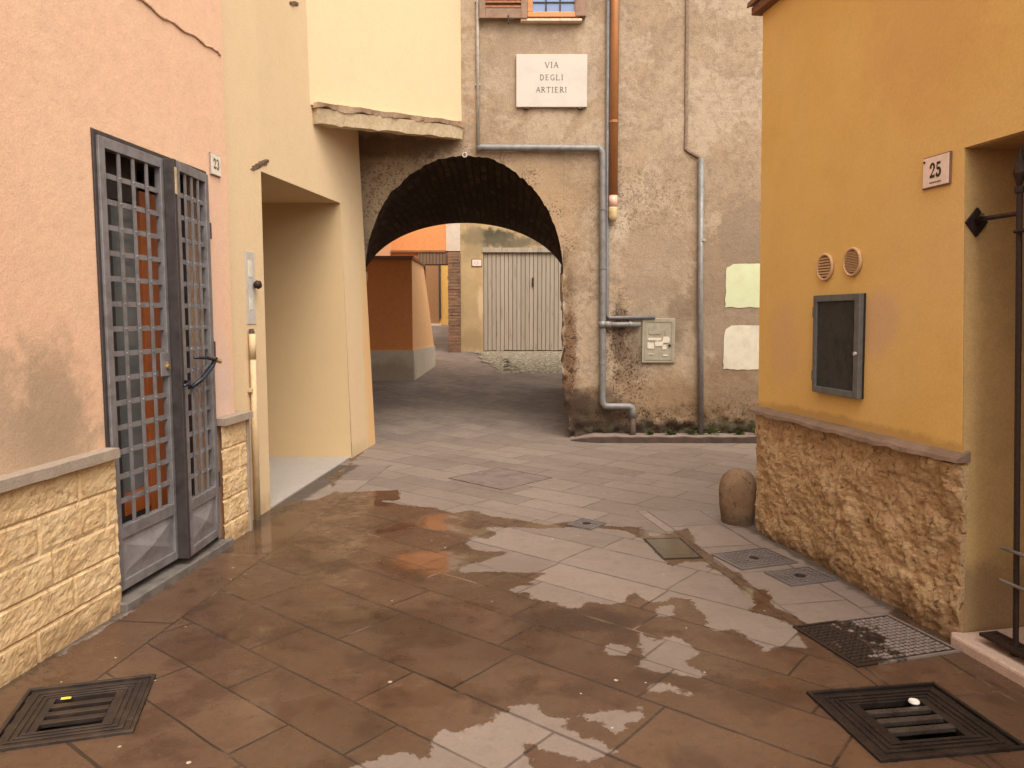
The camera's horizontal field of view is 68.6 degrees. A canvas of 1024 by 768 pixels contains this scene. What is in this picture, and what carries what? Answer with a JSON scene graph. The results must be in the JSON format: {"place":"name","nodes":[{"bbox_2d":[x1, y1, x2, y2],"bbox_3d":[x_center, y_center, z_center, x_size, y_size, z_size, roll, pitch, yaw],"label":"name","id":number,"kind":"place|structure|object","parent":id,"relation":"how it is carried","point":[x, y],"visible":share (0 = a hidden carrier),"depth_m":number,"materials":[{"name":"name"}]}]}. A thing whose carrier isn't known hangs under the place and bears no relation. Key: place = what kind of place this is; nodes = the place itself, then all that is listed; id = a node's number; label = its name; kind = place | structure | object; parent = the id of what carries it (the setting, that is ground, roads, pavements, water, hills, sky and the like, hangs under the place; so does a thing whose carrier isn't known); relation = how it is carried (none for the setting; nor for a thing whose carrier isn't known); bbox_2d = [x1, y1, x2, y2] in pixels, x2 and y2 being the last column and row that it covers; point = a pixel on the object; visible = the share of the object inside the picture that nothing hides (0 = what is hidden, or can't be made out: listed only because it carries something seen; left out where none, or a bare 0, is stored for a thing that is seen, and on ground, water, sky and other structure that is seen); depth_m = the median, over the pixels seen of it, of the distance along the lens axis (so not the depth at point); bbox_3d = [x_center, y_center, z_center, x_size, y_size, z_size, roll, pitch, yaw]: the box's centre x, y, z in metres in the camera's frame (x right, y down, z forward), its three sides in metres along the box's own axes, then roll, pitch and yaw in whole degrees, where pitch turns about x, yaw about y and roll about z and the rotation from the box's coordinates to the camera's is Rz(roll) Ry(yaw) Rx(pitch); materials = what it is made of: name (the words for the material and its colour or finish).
{"place":"outdoors","nodes":[
{"label":"outdoors","id":0,"kind":"place"},
{"bbox_2d":[0,325,1023,767],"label":"ground","id":1,"kind":"structure","parent":0,"point":[394,597],"depth_m":3.61,"materials":[{"name":"stone"}]},
{"bbox_2d":[0,673,155,751],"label":"drain grate","id":2,"kind":"object","parent":1,"relation":"on","point":[88,710],"visible":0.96,"depth_m":2.86,"materials":[{"name":"metal"}]},
{"bbox_2d":[0,0,252,687],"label":"pink house","id":3,"kind":"structure","parent":1,"relation":"on","point":[147,74],"depth_m":3.53,"materials":[{"name":"stone"}]},
{"bbox_2d":[105,151,194,523],"bbox_3d":[-2.137,-0.112,4.406,0.060,2.350,0.888,1,5,6],"label":"door","id":4,"kind":"structure","parent":3,"relation":"in","point":[117,316],"depth_m":4.29,"materials":[{"name":"paint"}]},
{"bbox_2d":[90,128,221,591],"bbox_3d":[-1.941,-0.112,4.292,0.192,2.370,1.100,1,5,6],"label":"door grille","id":5,"kind":"object","parent":3,"relation":"attached to","point":[183,523],"depth_m":4.26,"materials":[{"name":"metal"}]},
{"bbox_2d":[209,152,220,177],"bbox_3d":[-1.922,-1.418,4.859,0.016,0.140,0.135,0,5,6],"label":"house number","id":6,"kind":"object","parent":3,"relation":"attached to","point":[214,164],"visible":1,"depth_m":4.84,"materials":[{"name":"white ceramic"}]},
{"bbox_2d":[269,457,350,507],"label":"porch floor","id":7,"kind":"structure","parent":1,"relation":"on","point":[290,476],"depth_m":7.25,"materials":[{"name":"concrete"}]},
{"bbox_2d":[221,0,465,519],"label":"cream house","id":8,"kind":"structure","parent":1,"relation":"on","point":[312,88],"depth_m":7.83,"materials":[{"name":"beige paint"}]},
{"bbox_2d":[245,251,261,323],"bbox_3d":[-1.892,-0.706,5.514,0.060,0.530,0.164,0,5,5],"label":"intercom","id":9,"kind":"object","parent":8,"relation":"attached to","point":[252,284],"visible":1,"depth_m":5.51,"materials":[{"name":"white plastic"}]},
{"bbox_2d":[247,329,260,519],"bbox_3d":[-1.902,0.314,5.539,0.054,1.443,0.080,0,5,5],"label":"wall pipe","id":10,"kind":"object","parent":8,"relation":"attached to","point":[253,391],"depth_m":5.52,"materials":[{"name":"beige metal"}]},
{"bbox_2d":[366,256,434,380],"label":"buttress","id":11,"kind":"structure","parent":1,"relation":"on","point":[402,347],"depth_m":13.44,"materials":[{"name":"paint"}]},
{"bbox_2d":[375,223,460,351],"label":"orange house","id":12,"kind":"structure","parent":1,"relation":"on","point":[436,245],"depth_m":17.07,"materials":[{"name":"paint"}]},
{"bbox_2d":[426,265,448,325],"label":"yellow house","id":13,"kind":"structure","parent":1,"relation":"on","point":[437,284],"depth_m":23.30,"materials":[{"name":"paint"}]},
{"bbox_2d":[426,265,438,322],"bbox_3d":[-2.660,-3.154,23.283,0.780,2.600,0.060,0,5,0],"label":"door","id":14,"kind":"structure","parent":13,"relation":"in","point":[432,271],"depth_m":23.28,"materials":[{"name":"orange wood"}]},
{"bbox_2d":[448,467,551,489],"bbox_3d":[-0.109,0.891,7.041,0.700,0.028,0.680,5,7,43],"label":"manhole cover","id":15,"kind":"object","parent":1,"relation":"on","point":[499,478],"visible":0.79,"depth_m":7.01,"materials":[{"name":"grey stone"}]},
{"bbox_2d":[460,223,563,351],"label":"garage house","id":16,"kind":"structure","parent":1,"relation":"on","point":[510,296],"depth_m":17.21,"materials":[{"name":"paint"}]},
{"bbox_2d":[471,259,481,266],"bbox_3d":[-0.805,-2.766,17.114,0.240,0.176,0.018,0,5,0],"label":"house number","id":17,"kind":"object","parent":16,"relation":"attached to","point":[476,262],"visible":1,"depth_m":17.11,"materials":[{"name":"tile"}]},
{"bbox_2d":[482,248,563,350],"bbox_3d":[0.382,-1.934,17.215,2.135,2.365,0.123,0,5,0],"label":"garage door","id":18,"kind":"structure","parent":16,"relation":"in","point":[523,312],"depth_m":17.23,"materials":[{"name":"metal"}]},
{"bbox_2d":[467,351,562,372],"bbox_3d":[1.476,-0.471,15.794,5.047,0.320,3.150,0,5,0],"label":"cobbled patch","id":19,"kind":"object","parent":1,"relation":"on","point":[527,362],"visible":0.41,"depth_m":15.72,"materials":[{"name":"grey stone"}]},
{"bbox_2d":[358,0,762,436],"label":"archway house","id":20,"kind":"structure","parent":1,"relation":"on","point":[549,200],"depth_m":9.04,"materials":[{"name":"paint"}]},
{"bbox_2d":[475,0,479,145],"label":"conduit","id":21,"kind":"object","parent":20,"relation":"attached to","point":[477,84],"visible":0.95,"depth_m":8.87,"materials":[{"name":"grey metal"}]},
{"bbox_2d":[516,54,586,109],"bbox_3d":[0.470,-3.581,8.898,0.840,0.625,0.065,0,5,0],"label":"street sign","id":22,"kind":"object","parent":20,"relation":"attached to","point":[551,80],"visible":1,"depth_m":8.88,"materials":[{"name":"white stone"}]},
{"bbox_2d":[520,0,585,23],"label":"window","id":23,"kind":"structure","parent":20,"relation":"in","point":[538,11],"depth_m":8.80,"materials":[{"name":"orange wood"}]},
{"bbox_2d":[476,144,640,434],"bbox_3d":[0.563,-1.031,9.085,1.994,3.661,0.097,0,5,0],"label":"grey pipe","id":24,"kind":"object","parent":20,"relation":"attached to","point":[603,324],"visible":0.98,"depth_m":9.01,"materials":[{"name":"grey metal"}]},
{"bbox_2d":[608,0,619,221],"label":"downpipe","id":25,"kind":"object","parent":20,"relation":"attached to","point":[614,105],"visible":1,"depth_m":8.83,"materials":[{"name":"brown metal"}]},
{"bbox_2d":[606,0,654,319],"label":"conduit","id":26,"kind":"object","parent":20,"relation":"attached to","point":[607,159],"visible":1,"depth_m":8.95,"materials":[{"name":"grey metal"}]},
{"bbox_2d":[641,318,674,362],"bbox_3d":[1.790,-0.532,9.183,0.400,0.540,0.072,0,5,0],"label":"utility box","id":27,"kind":"object","parent":20,"relation":"attached to","point":[658,340],"visible":1,"depth_m":9.15,"materials":[{"name":"metal"}]},
{"bbox_2d":[684,0,705,434],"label":"cable pipe","id":28,"kind":"object","parent":20,"relation":"attached to","point":[701,240],"visible":0.98,"depth_m":9.01,"materials":[{"name":"grey metal"}]},
{"bbox_2d":[566,518,606,529],"bbox_3d":[0.543,1.029,5.471,0.215,0.029,0.215,4,6,38],"label":"manhole cover","id":29,"kind":"object","parent":1,"relation":"on","point":[587,524],"visible":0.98,"depth_m":5.46,"materials":[{"name":"grey metal"}]},
{"bbox_2d":[571,436,756,442],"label":"kerb","id":30,"kind":"structure","parent":1,"relation":"on","point":[685,439],"depth_m":9.02,"materials":[{"name":"stone"}]},
{"bbox_2d":[643,538,702,558],"bbox_3d":[1.045,1.081,4.904,0.260,0.024,0.430,-1,5,-6],"label":"manhole cover","id":31,"kind":"object","parent":1,"relation":"on","point":[671,548],"visible":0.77,"depth_m":4.89,"materials":[{"name":"metal"}]},
{"bbox_2d":[719,468,756,526],"bbox_3d":[1.660,0.846,5.513,0.273,0.449,0.270,-2,6,0],"label":"stone bollard","id":32,"kind":"object","parent":1,"relation":"on","point":[737,492],"visible":0.91,"depth_m":5.41,"materials":[{"name":"brown stone"}]},
{"bbox_2d":[711,547,797,570],"bbox_3d":[1.511,1.098,4.685,0.410,0.029,0.315,-2,5,-19],"label":"manhole cover","id":33,"kind":"object","parent":1,"relation":"on","point":[754,558],"visible":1,"depth_m":4.67,"materials":[{"name":"grey metal"}]},
{"bbox_2d":[764,566,836,586],"bbox_3d":[1.675,1.126,4.363,0.315,0.029,0.245,-2,5,-18],"label":"manhole cover","id":34,"kind":"object","parent":1,"relation":"on","point":[799,576],"visible":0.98,"depth_m":4.35,"materials":[{"name":"grey metal"}]},
{"bbox_2d":[793,613,960,667],"bbox_3d":[1.694,1.200,3.514,0.560,0.030,0.440,-1,5,-16],"label":"manhole cover","id":35,"kind":"object","parent":1,"relation":"on","point":[866,641],"visible":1,"depth_m":3.49,"materials":[{"name":"metal"}]},
{"bbox_2d":[746,0,1023,686],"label":"ochre house","id":36,"kind":"structure","parent":1,"relation":"on","point":[894,487],"depth_m":3.81,"materials":[{"name":"painted plaster"},{"name":"stone"}]},
{"bbox_2d":[816,253,833,280],"bbox_3d":[1.852,-0.692,4.438,0.019,0.164,0.164,-2,5,-10],"label":"air vent","id":37,"kind":"object","parent":36,"relation":"attached to","point":[825,267],"visible":1,"depth_m":4.43,"materials":[{"name":"plastic"}]},
{"bbox_2d":[811,293,865,398],"bbox_3d":[1.873,-0.225,4.331,0.062,0.580,0.459,-2,5,-10],"label":"meter cabinet","id":38,"kind":"object","parent":36,"relation":"attached to","point":[838,350],"visible":1,"depth_m":4.29,"materials":[{"name":"metal"}]},
{"bbox_2d":[842,247,862,276],"bbox_3d":[1.897,-0.681,4.181,0.019,0.164,0.164,-2,5,-10],"label":"air vent","id":39,"kind":"object","parent":36,"relation":"attached to","point":[852,262],"visible":1,"depth_m":4.18,"materials":[{"name":"plastic"}]},
{"bbox_2d":[922,151,952,189],"bbox_3d":[1.999,-1.003,3.532,0.017,0.150,0.178,-2,5,-10],"label":"house number","id":40,"kind":"object","parent":36,"relation":"attached to","point":[937,170],"visible":1,"depth_m":3.52,"materials":[{"name":"ceramic"}]},
{"bbox_2d":[965,145,1023,658],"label":"iron gate","id":41,"kind":"structure","parent":36,"relation":"attached to","point":[976,221],"depth_m":3.17,"materials":[{"name":"grey metal"}]},
{"bbox_2d":[806,682,1023,762],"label":"drain grate","id":42,"kind":"object","parent":1,"relation":"on","point":[885,723],"visible":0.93,"depth_m":2.80,"materials":[{"name":"metal"}]},
{"bbox_2d":[908,698,919,704],"bbox_3d":[1.565,1.235,2.920,0.042,0.010,0.041,0,5,0],"label":"bottle cap","id":43,"kind":"object","parent":42,"relation":"on","point":[913,701],"visible":1,"depth_m":2.91,"materials":[{"name":"white plastic"}]},
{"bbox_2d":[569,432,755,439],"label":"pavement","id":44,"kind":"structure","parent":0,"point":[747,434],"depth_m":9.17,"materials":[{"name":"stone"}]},
{"bbox_2d":[645,430,654,434],"bbox_3d":[1.688,0.598,9.209,0.145,0.080,0.071,0,5,0],"label":"weed","id":45,"kind":"object","parent":44,"relation":"on","point":[649,432],"visible":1,"depth_m":9.21,"materials":[{"name":"green plant"}]},
{"bbox_2d":[667,429,676,434],"bbox_3d":[1.955,0.592,9.214,0.161,0.091,0.064,0,5,0],"label":"weed","id":46,"kind":"object","parent":44,"relation":"on","point":[671,433],"visible":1,"depth_m":9.22,"materials":[{"name":"green plant"}]},
{"bbox_2d":[686,429,697,434],"bbox_3d":[2.207,0.590,9.211,0.192,0.095,0.072,0,5,0],"label":"weed","id":47,"kind":"object","parent":44,"relation":"on","point":[689,432],"visible":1,"depth_m":9.21,"materials":[{"name":"green plant"}]},
{"bbox_2d":[703,427,719,434],"bbox_3d":[2.444,0.582,9.204,0.239,0.113,0.078,0,5,0],"label":"weed","id":48,"kind":"object","parent":44,"relation":"on","point":[711,431],"visible":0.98,"depth_m":9.21,"materials":[{"name":"green plant"}]},
{"bbox_2d":[732,430,744,434],"bbox_3d":[2.788,0.597,9.211,0.186,0.082,0.070,0,5,0],"label":"weed","id":49,"kind":"object","parent":44,"relation":"on","point":[738,432],"visible":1,"depth_m":9.21,"materials":[{"name":"green plant"}]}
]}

